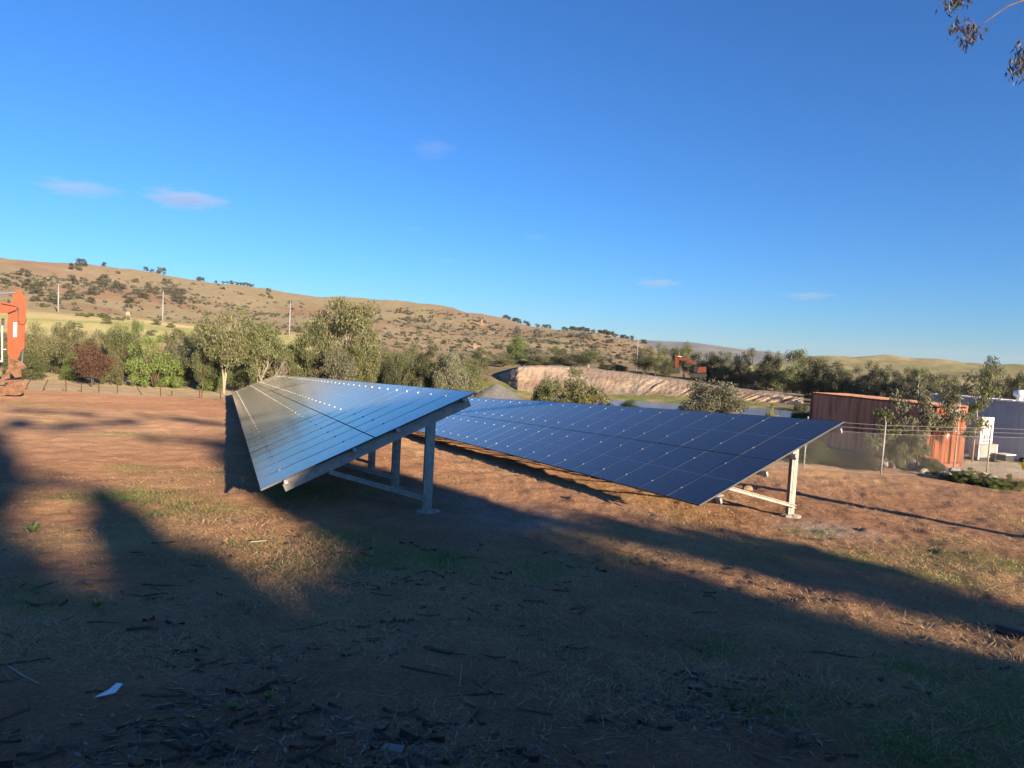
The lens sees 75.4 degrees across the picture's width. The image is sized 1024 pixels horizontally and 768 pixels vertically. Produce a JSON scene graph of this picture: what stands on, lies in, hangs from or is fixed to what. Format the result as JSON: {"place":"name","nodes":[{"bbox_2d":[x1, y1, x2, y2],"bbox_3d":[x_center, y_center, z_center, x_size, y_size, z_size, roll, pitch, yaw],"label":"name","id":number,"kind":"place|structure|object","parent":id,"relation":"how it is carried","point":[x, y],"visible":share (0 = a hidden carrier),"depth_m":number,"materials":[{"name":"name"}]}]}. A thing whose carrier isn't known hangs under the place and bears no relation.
{"place":"outdoors","nodes":[
{"label":"outdoors","id":0,"kind":"place"},
{"bbox_2d":[0,258,1023,767],"bbox_3d":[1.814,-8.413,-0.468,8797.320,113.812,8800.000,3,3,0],"label":"ground","id":1,"kind":"structure","parent":0,"point":[28,428],"depth_m":9.36,"materials":[{"name":"soil"}]},
{"bbox_2d":[0,290,26,395],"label":"excavator","id":2,"kind":"object","parent":1,"relation":"on","point":[15,309],"visible":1,"depth_m":42.55,"materials":[{"name":"orange paint"}]},
{"bbox_2d":[13,350,51,380],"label":"rounded bush","id":3,"kind":"object","parent":1,"relation":"on","point":[33,362],"visible":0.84,"depth_m":66.09,"materials":[{"name":"green plant"}]},
{"bbox_2d":[25,320,65,372],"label":"gum tree","id":4,"kind":"object","parent":1,"relation":"on","point":[44,350],"visible":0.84,"depth_m":69.63,"materials":[{"name":"green plant"}]},
{"bbox_2d":[50,320,83,365],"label":"gum tree","id":5,"kind":"object","parent":1,"relation":"on","point":[65,349],"visible":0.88,"depth_m":73.45,"materials":[{"name":"green plant"}]},
{"bbox_2d":[58,352,88,380],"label":"rounded bush","id":6,"kind":"object","parent":1,"relation":"on","point":[66,372],"visible":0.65,"depth_m":69.47,"materials":[{"name":"green plant"}]},
{"bbox_2d":[68,338,116,386],"bbox_3d":[-41.041,-2.081,65.000,3.903,4.850,4.066,4,3,9],"label":"gum tree","id":7,"kind":"object","parent":1,"relation":"on","point":[92,356],"visible":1,"depth_m":64.59,"materials":[{"name":"red plant"}]},
{"bbox_2d":[89,333,119,368],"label":"bushy tree","id":8,"kind":"object","parent":1,"relation":"on","point":[102,339],"visible":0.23,"depth_m":87.72,"materials":[{"name":"green plant"}]},
{"bbox_2d":[96,349,124,385],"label":"rounded bush","id":9,"kind":"object","parent":1,"relation":"on","point":[113,373],"visible":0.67,"depth_m":69.93,"materials":[{"name":"green plant"}]},
{"bbox_2d":[0,379,220,398],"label":"picket fence","id":10,"kind":"object","parent":1,"relation":"on","point":[118,387],"visible":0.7,"depth_m":54.71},
{"bbox_2d":[103,322,144,365],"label":"gum tree","id":11,"kind":"object","parent":1,"relation":"on","point":[120,338],"visible":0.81,"depth_m":77.32,"materials":[{"name":"green plant"}]},
{"bbox_2d":[127,319,150,363],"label":"bushy tree","id":12,"kind":"object","parent":1,"relation":"on","point":[136,327],"visible":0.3,"depth_m":86.03,"materials":[{"name":"green plant"}]},
{"bbox_2d":[123,334,186,387],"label":"weeping tree","id":13,"kind":"object","parent":1,"relation":"on","point":[155,367],"visible":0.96,"depth_m":71.80,"materials":[{"name":"green plant"}]},
{"bbox_2d":[156,354,187,386],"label":"rounded bush","id":14,"kind":"object","parent":1,"relation":"on","point":[180,378],"visible":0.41,"depth_m":74.25,"materials":[{"name":"green plant"}]},
{"bbox_2d":[162,329,193,359],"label":"gum tree","id":15,"kind":"object","parent":1,"relation":"on","point":[169,339],"visible":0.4,"depth_m":95.59,"materials":[{"name":"green plant"}]},
{"bbox_2d":[170,337,196,387],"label":"gum tree","id":16,"kind":"object","parent":1,"relation":"on","point":[184,352],"visible":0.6,"depth_m":75.13,"materials":[{"name":"green plant"}]},
{"bbox_2d":[181,327,210,383],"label":"bushy tree","id":17,"kind":"object","parent":1,"relation":"on","point":[191,339],"visible":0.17,"depth_m":82.22,"materials":[{"name":"green plant"}]},
{"bbox_2d":[184,339,220,391],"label":"gum tree","id":18,"kind":"object","parent":1,"relation":"on","point":[201,367],"visible":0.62,"depth_m":71.34,"materials":[{"name":"green plant"}]},
{"bbox_2d":[197,355,232,390],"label":"rounded bush","id":19,"kind":"object","parent":1,"relation":"on","point":[216,382],"visible":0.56,"depth_m":74.30,"materials":[{"name":"green plant"}]},
{"bbox_2d":[193,304,250,393],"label":"gum tree","id":20,"kind":"object","parent":1,"relation":"on","point":[227,353],"visible":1,"depth_m":69.42,"materials":[{"name":"green plant"}]},
{"bbox_2d":[226,357,266,388],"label":"bushy tree","id":21,"kind":"object","parent":1,"relation":"on","point":[241,374],"visible":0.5,"depth_m":77.49,"materials":[{"name":"green plant"}]},
{"bbox_2d":[232,315,294,381],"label":"gum tree","id":22,"kind":"object","parent":1,"relation":"on","point":[262,335],"visible":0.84,"depth_m":72.64,"materials":[{"name":"green plant"}]},
{"bbox_2d":[274,353,302,376],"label":"rounded bush","id":23,"kind":"object","parent":1,"relation":"on","point":[295,371],"visible":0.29,"depth_m":77.26,"materials":[{"name":"green plant"}]},
{"bbox_2d":[290,319,334,377],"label":"gum tree","id":24,"kind":"object","parent":1,"relation":"on","point":[311,362],"visible":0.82,"depth_m":79.37,"materials":[{"name":"green plant"}]},
{"bbox_2d":[0,271,644,362],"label":"hill scrub","id":25,"kind":"object","parent":1,"relation":"on","point":[52,277],"visible":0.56,"depth_m":435.25,"materials":[{"name":"green plant"}]},
{"bbox_2d":[320,341,357,380],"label":"rounded bush","id":26,"kind":"object","parent":1,"relation":"on","point":[342,366],"visible":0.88,"depth_m":76.92,"materials":[{"name":"green plant"}]},
{"bbox_2d":[299,296,380,378],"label":"gum tree","id":27,"kind":"object","parent":1,"relation":"on","point":[350,322],"visible":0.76,"depth_m":82.81,"materials":[{"name":"green plant"}]},
{"bbox_2d":[232,375,475,513],"bbox_3d":[-14.178,0.980,39.542,4.182,5.950,57.985,2,3,-23],"label":"solar array","id":28,"kind":"object","parent":1,"relation":"on","point":[298,430],"visible":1,"depth_m":16.30,"materials":[{"name":"glass"}]},
{"bbox_2d":[341,336,380,381],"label":"gum tree","id":29,"kind":"object","parent":1,"relation":"on","point":[359,355],"visible":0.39,"depth_m":81.25,"materials":[{"name":"green plant"}]},
{"bbox_2d":[353,348,383,383],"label":"rounded bush","id":30,"kind":"object","parent":1,"relation":"on","point":[373,376],"visible":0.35,"depth_m":81.48,"materials":[{"name":"green plant"}]},
{"bbox_2d":[380,358,401,384],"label":"rounded bush","id":31,"kind":"object","parent":1,"relation":"on","point":[390,375],"visible":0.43,"depth_m":80.13,"materials":[{"name":"green plant"}]},
{"bbox_2d":[389,342,422,385],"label":"gum tree","id":32,"kind":"object","parent":1,"relation":"on","point":[407,378],"visible":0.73,"depth_m":85.50,"materials":[{"name":"green plant"}]},
{"bbox_2d":[412,342,446,388],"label":"bushy tree","id":33,"kind":"object","parent":1,"relation":"on","point":[424,370],"visible":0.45,"depth_m":84.78,"materials":[{"name":"green plant"}]},
{"bbox_2d":[431,349,469,396],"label":"rounded bush","id":34,"kind":"object","parent":1,"relation":"on","point":[447,375],"visible":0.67,"depth_m":82.80,"materials":[{"name":"green plant"}]},
{"bbox_2d":[463,358,484,391],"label":"bushy tree","id":35,"kind":"object","parent":1,"relation":"on","point":[477,373],"visible":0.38,"depth_m":100.00,"materials":[{"name":"green plant"}]},
{"bbox_2d":[460,356,492,381],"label":"bushy tree","id":36,"kind":"object","parent":1,"relation":"on","point":[484,366],"visible":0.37,"depth_m":124.83,"materials":[{"name":"green plant"}]},
{"bbox_2d":[472,349,495,367],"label":"gum tree","id":37,"kind":"object","parent":1,"relation":"on","point":[479,355],"visible":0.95,"depth_m":149.22,"materials":[{"name":"green plant"}]},
{"bbox_2d":[0,535,996,767],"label":"twig litter","id":38,"kind":"object","parent":1,"relation":"on","point":[368,755],"visible":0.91,"depth_m":5.44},
{"bbox_2d":[474,384,522,399],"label":"gravel heap","id":39,"kind":"object","parent":1,"relation":"on","point":[497,391],"visible":0.86,"depth_m":101.58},
{"bbox_2d":[493,352,516,366],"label":"bushy tree","id":40,"kind":"object","parent":1,"relation":"on","point":[501,359],"visible":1,"depth_m":149.77,"materials":[{"name":"green plant"}]},
{"bbox_2d":[0,489,1023,767],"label":"leaf litter","id":41,"kind":"object","parent":1,"relation":"on","point":[368,735],"visible":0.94,"depth_m":4.67,"materials":[{"name":"plant"}]},
{"bbox_2d":[0,541,1023,767],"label":"bark litter","id":42,"kind":"object","parent":1,"relation":"on","point":[298,758],"visible":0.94,"depth_m":4.37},
{"bbox_2d":[0,406,1023,767],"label":"soil clods","id":43,"kind":"object","parent":1,"relation":"on","point":[486,618],"visible":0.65,"depth_m":7.23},
{"bbox_2d":[505,336,528,363],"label":"rounded bush","id":44,"kind":"object","parent":1,"relation":"on","point":[517,344],"visible":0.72,"depth_m":208.38,"materials":[{"name":"green plant"}]},
{"bbox_2d":[521,347,550,360],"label":"gum tree","id":45,"kind":"object","parent":1,"relation":"on","point":[533,355],"visible":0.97,"depth_m":159.22,"materials":[{"name":"green plant"}]},
{"bbox_2d":[530,376,554,400],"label":"rounded bush","id":46,"kind":"object","parent":1,"relation":"on","point":[544,391],"visible":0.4,"depth_m":72.65,"materials":[{"name":"green plant"}]},
{"bbox_2d":[545,345,574,364],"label":"bushy tree","id":47,"kind":"object","parent":1,"relation":"on","point":[560,353],"visible":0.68,"depth_m":163.06,"materials":[{"name":"green plant"}]},
{"bbox_2d":[558,354,588,366],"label":"bushy tree","id":48,"kind":"object","parent":1,"relation":"on","point":[570,364],"visible":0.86,"depth_m":149.23,"materials":[{"name":"green plant"}]},
{"bbox_2d":[540,366,613,404],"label":"willowy bush","id":49,"kind":"object","parent":1,"relation":"on","point":[577,390],"visible":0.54,"depth_m":72.78,"materials":[{"name":"green plant"}]},
{"bbox_2d":[569,347,607,365],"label":"gum tree","id":50,"kind":"object","parent":1,"relation":"on","point":[590,357],"visible":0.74,"depth_m":153.20,"materials":[{"name":"green plant"}]},
{"bbox_2d":[418,397,843,517],"bbox_3d":[-2.240,2.040,34.072,4.226,5.435,41.840,2,3,-23],"label":"solar array","id":51,"kind":"object","parent":1,"relation":"on","point":[698,458],"visible":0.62,"depth_m":19.15,"materials":[{"name":"glass"}]},
{"bbox_2d":[630,348,659,373],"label":"dark tree","id":52,"kind":"object","parent":1,"relation":"on","point":[645,364],"visible":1,"depth_m":154.12,"materials":[{"name":"green plant"}]},
{"bbox_2d":[643,342,669,375],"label":"dark tree","id":53,"kind":"object","parent":1,"relation":"on","point":[650,350],"visible":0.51,"depth_m":160.38,"materials":[{"name":"green plant"}]},
{"bbox_2d":[657,357,676,376],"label":"dark tree","id":54,"kind":"object","parent":1,"relation":"on","point":[666,367],"visible":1,"depth_m":142.01,"materials":[{"name":"green plant"}]},
{"bbox_2d":[670,340,693,377],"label":"dark tree","id":55,"kind":"object","parent":1,"relation":"on","point":[684,350],"visible":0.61,"depth_m":165.46,"materials":[{"name":"green plant"}]},
{"bbox_2d":[683,352,709,379],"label":"dark tree","id":56,"kind":"object","parent":1,"relation":"on","point":[694,357],"visible":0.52,"depth_m":158.26,"materials":[{"name":"green plant"}]},
{"bbox_2d":[698,351,724,381],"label":"dark tree","id":57,"kind":"object","parent":1,"relation":"on","point":[717,359],"visible":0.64,"depth_m":157.07,"materials":[{"name":"green plant"}]},
{"bbox_2d":[676,378,749,413],"bbox_3d":[17.815,2.062,59.776,6.879,5.173,6.526,4,3,18],"label":"rounded bush","id":58,"kind":"object","parent":1,"relation":"on","point":[723,400],"visible":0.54,"depth_m":58.42,"materials":[{"name":"green plant"}]},
{"bbox_2d":[710,351,736,383],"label":"dark tree","id":59,"kind":"object","parent":1,"relation":"on","point":[725,369],"visible":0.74,"depth_m":153.39,"materials":[{"name":"green plant"}]},
{"bbox_2d":[725,352,752,386],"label":"dark tree","id":60,"kind":"object","parent":1,"relation":"on","point":[735,369],"visible":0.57,"depth_m":148.74,"materials":[{"name":"green plant"}]},
{"bbox_2d":[734,348,767,389],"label":"dark tree","id":61,"kind":"object","parent":1,"relation":"on","point":[751,377],"visible":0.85,"depth_m":145.40,"materials":[{"name":"green plant"}]},
{"bbox_2d":[755,350,781,390],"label":"dark tree","id":62,"kind":"object","parent":1,"relation":"on","point":[762,374],"visible":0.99,"depth_m":141.31,"materials":[{"name":"green plant"}]},
{"bbox_2d":[769,349,816,392],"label":"dark tree","id":63,"kind":"object","parent":1,"relation":"on","point":[794,381],"visible":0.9,"depth_m":137.07,"materials":[{"name":"green plant"}]},
{"bbox_2d":[789,404,809,418],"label":"rounded bush","id":64,"kind":"object","parent":1,"relation":"on","point":[801,413],"visible":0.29,"depth_m":42.05,"materials":[{"name":"green plant"}]},
{"bbox_2d":[798,356,825,396],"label":"dark tree","id":65,"kind":"object","parent":1,"relation":"on","point":[809,387],"visible":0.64,"depth_m":136.34,"materials":[{"name":"green plant"}]},
{"bbox_2d":[798,438,837,464],"bbox_3d":[12.273,2.699,26.977,1.953,1.147,1.862,3,3,-2],"label":"rounded bush","id":66,"kind":"object","parent":1,"relation":"on","point":[813,451],"visible":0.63,"depth_m":26.54,"materials":[{"name":"green plant"}]},
{"bbox_2d":[807,357,836,392],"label":"dark tree","id":67,"kind":"object","parent":1,"relation":"on","point":[819,385],"visible":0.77,"depth_m":133.64,"materials":[{"name":"green plant"}]},
{"bbox_2d":[816,449,855,465],"bbox_3d":[13.088,2.986,26.779,1.878,0.679,2.094,2,3,-23],"label":"shrub","id":68,"kind":"object","parent":1,"relation":"on","point":[843,456],"visible":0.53,"depth_m":26.43,"materials":[{"name":"green plant"}]},
{"bbox_2d":[822,364,854,393],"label":"dark tree","id":69,"kind":"object","parent":1,"relation":"on","point":[838,382],"visible":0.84,"depth_m":130.87,"materials":[{"name":"green plant"}]},
{"bbox_2d":[841,365,869,393],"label":"dark tree","id":70,"kind":"object","parent":1,"relation":"on","point":[855,386],"visible":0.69,"depth_m":128.51,"materials":[{"name":"green plant"}]},
{"bbox_2d":[802,455,919,468],"bbox_3d":[14.333,3.196,27.289,4.600,0.614,0.846,4,3,14],"label":"rubble edge","id":71,"kind":"object","parent":1,"relation":"on","point":[894,465],"visible":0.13,"depth_m":26.85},
{"bbox_2d":[840,451,884,470],"bbox_3d":[13.716,3.017,26.048,1.444,0.771,1.438,3,3,0],"label":"shrub","id":72,"kind":"object","parent":1,"relation":"on","point":[860,456],"visible":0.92,"depth_m":25.75,"materials":[{"name":"green plant"}]},
{"bbox_2d":[856,360,883,396],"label":"dark tree","id":73,"kind":"object","parent":1,"relation":"on","point":[866,377],"visible":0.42,"depth_m":127.29,"materials":[{"name":"green plant"}]},
{"bbox_2d":[859,375,883,395],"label":"dark tree","id":74,"kind":"object","parent":1,"relation":"on","point":[870,392],"visible":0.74,"depth_m":117.28,"materials":[{"name":"green plant"}]},
{"bbox_2d":[865,406,903,452],"bbox_3d":[14.359,2.160,25.921,1.415,2.653,1.199,3,3,0],"label":"gum sapling","id":75,"kind":"object","parent":1,"relation":"on","point":[877,443],"visible":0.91,"depth_m":25.72,"materials":[{"name":"green plant"}]},
{"bbox_2d":[809,392,968,466],"bbox_3d":[17.097,1.965,30.643,2.463,2.628,6.134,2,3,-23],"label":"shipping container","id":76,"kind":"object","parent":1,"relation":"on","point":[849,410],"visible":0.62,"depth_m":30.19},
{"bbox_2d":[927,408,946,463],"bbox_3d":[17.764,2.179,27.651,1.110,2.360,0.094,2,3,-23],"label":"door","id":77,"kind":"structure","parent":76,"relation":"in","point":[935,431],"depth_m":27.72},
{"bbox_2d":[944,408,965,463],"bbox_3d":[18.801,2.213,28.097,1.110,2.360,0.094,2,3,-23],"label":"door","id":78,"kind":"structure","parent":76,"relation":"in","point":[948,452],"depth_m":28.14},
{"bbox_2d":[873,365,906,396],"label":"dark tree","id":79,"kind":"object","parent":1,"relation":"on","point":[881,373],"visible":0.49,"depth_m":123.97,"materials":[{"name":"green plant"}]},
{"bbox_2d":[883,378,906,397],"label":"dark tree","id":80,"kind":"object","parent":1,"relation":"on","point":[886,388],"visible":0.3,"depth_m":114.33,"materials":[{"name":"green plant"}]},
{"bbox_2d":[769,416,1023,475],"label":"chain link fence","id":81,"kind":"object","parent":1,"relation":"on","point":[884,439],"visible":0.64,"depth_m":25.18,"materials":[{"name":"metal"}]},
{"bbox_2d":[890,366,917,399],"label":"dark tree","id":82,"kind":"object","parent":1,"relation":"on","point":[909,381],"visible":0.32,"depth_m":120.17,"materials":[{"name":"green plant"}]},
{"bbox_2d":[877,417,932,469],"bbox_3d":[15.950,2.408,26.967,2.050,2.162,1.635,2,3,-19],"label":"feathery shrub","id":83,"kind":"object","parent":1,"relation":"on","point":[908,454],"visible":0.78,"depth_m":26.52,"materials":[{"name":"green plant"}]},
{"bbox_2d":[888,377,939,469],"bbox_3d":[16.072,1.602,26.598,1.870,3.882,1.425,4,3,21],"label":"gum sapling","id":84,"kind":"object","parent":1,"relation":"on","point":[922,395],"visible":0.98,"depth_m":26.32,"materials":[{"name":"green plant"}]},
{"bbox_2d":[906,367,930,391],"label":"dark tree","id":85,"kind":"object","parent":1,"relation":"on","point":[923,373],"visible":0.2,"depth_m":119.05,"materials":[{"name":"green plant"}]},
{"bbox_2d":[916,458,946,473],"bbox_3d":[16.516,3.225,26.102,1.079,0.661,1.083,3,3,2],"label":"shrub","id":86,"kind":"object","parent":1,"relation":"on","point":[927,463],"visible":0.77,"depth_m":25.92,"materials":[{"name":"green plant"}]},
{"bbox_2d":[926,372,948,401],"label":"dark tree","id":87,"kind":"object","parent":1,"relation":"on","point":[935,389],"visible":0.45,"depth_m":115.78,"materials":[{"name":"green plant"}]},
{"bbox_2d":[932,371,981,466],"bbox_3d":[17.919,1.511,26.792,1.656,4.246,1.510,6,4,37],"label":"gum sapling","id":88,"kind":"object","parent":1,"relation":"on","point":[949,418],"visible":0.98,"depth_m":26.68,"materials":[{"name":"green plant"}]},
{"bbox_2d":[952,467,990,485],"bbox_3d":[16.609,3.334,24.042,1.261,0.682,1.093,2,3,-14],"label":"shrub","id":89,"kind":"object","parent":1,"relation":"on","point":[970,475],"visible":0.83,"depth_m":23.96,"materials":[{"name":"green plant"}]},
{"bbox_2d":[931,390,1023,458],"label":"container shed","id":90,"kind":"structure","parent":1,"relation":"on","point":[1007,415],"depth_m":31.67,"materials":[{"name":"blue metal"}]},
{"bbox_2d":[935,0,1023,84],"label":"gum tree","id":91,"kind":"object","parent":1,"relation":"on","point":[956,3],"visible":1,"depth_m":11.43,"materials":[{"name":"green plant"}]},
{"bbox_2d":[965,443,997,461],"bbox_3d":[21.727,3.201,30.705,1.420,0.903,0.584,2,3,-23],"label":"tool box","id":92,"kind":"object","parent":1,"relation":"on","point":[984,448],"visible":0.81,"depth_m":30.44,"materials":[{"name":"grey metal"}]},
{"bbox_2d":[975,417,993,443],"bbox_3d":[21.978,2.193,30.848,0.900,1.300,0.250,2,3,-23],"label":"equipment cabinet","id":93,"kind":"object","parent":92,"relation":"on","point":[985,432],"visible":0.62,"depth_m":30.72,"materials":[{"name":"metal"}]},
{"bbox_2d":[960,370,1003,461],"bbox_3d":[20.778,1.464,29.688,1.322,4.343,1.711,1,4,-37],"label":"gum sapling","id":94,"kind":"object","parent":1,"relation":"on","point":[984,398],"visible":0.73,"depth_m":29.38,"materials":[{"name":"green plant"}]},
{"bbox_2d":[966,472,999,487],"bbox_3d":[16.869,3.436,23.699,0.769,0.540,0.965,1,4,-34],"label":"shrub","id":95,"kind":"object","parent":1,"relation":"on","point":[986,481],"visible":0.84,"depth_m":23.64,"materials":[{"name":"green plant"}]},
{"bbox_2d":[964,355,1010,398],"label":"dark tree","id":96,"kind":"object","parent":1,"relation":"on","point":[995,384],"visible":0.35,"depth_m":96.94,"materials":[{"name":"green plant"}]},
{"bbox_2d":[985,477,1016,490],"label":"shrub","id":97,"kind":"object","parent":1,"relation":"on","point":[997,480],"visible":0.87,"depth_m":23.23,"materials":[{"name":"green plant"}]},
{"bbox_2d":[995,624,1023,637],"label":"black pipe","id":98,"kind":"object","parent":1,"relation":"on","point":[999,628],"visible":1,"depth_m":8.24,"materials":[{"name":"plastic"}]},
{"bbox_2d":[997,474,1023,491],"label":"shrub","id":99,"kind":"object","parent":1,"relation":"on","point":[1020,484],"visible":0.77,"depth_m":23.11,"materials":[{"name":"green plant"}]},
{"bbox_2d":[1006,370,1023,399],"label":"dark tree","id":100,"kind":"object","parent":1,"relation":"on","point":[1020,380],"visible":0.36,"depth_m":86.10,"materials":[{"name":"green plant"}]},
{"bbox_2d":[0,439,1023,767],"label":"dry grass","id":101,"kind":"structure","parent":0,"point":[552,689],"depth_m":7.17,"materials":[{"name":"plant"}]},
{"bbox_2d":[0,431,1023,767],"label":"green grass","id":102,"kind":"structure","parent":0,"point":[924,739],"depth_m":5.86,"materials":[{"name":"plant"}]},
{"bbox_2d":[0,0,1023,364],"label":"sky","id":103,"kind":"structure","parent":0,"point":[819,177],"materials":[{"name":"blue"}]},
{"bbox_2d":[499,365,803,403],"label":"earth bank","id":104,"kind":"structure","parent":0,"point":[529,377],"depth_m":127.80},
{"bbox_2d":[674,355,706,377],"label":"excavator","id":105,"kind":"object","parent":104,"relation":"on","point":[701,372],"visible":0.98,"depth_m":143.51,"materials":[{"name":"red paint"}]},
{"bbox_2d":[553,397,796,416],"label":"pond water","id":106,"kind":"structure","parent":0,"point":[755,411],"depth_m":105.99,"materials":[{"name":"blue liquid"}]},
{"bbox_2d":[632,340,814,363],"bbox_3d":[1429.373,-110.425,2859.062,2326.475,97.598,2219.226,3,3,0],"label":"ridge","id":107,"kind":"structure","parent":0,"point":[707,348],"depth_m":3103.53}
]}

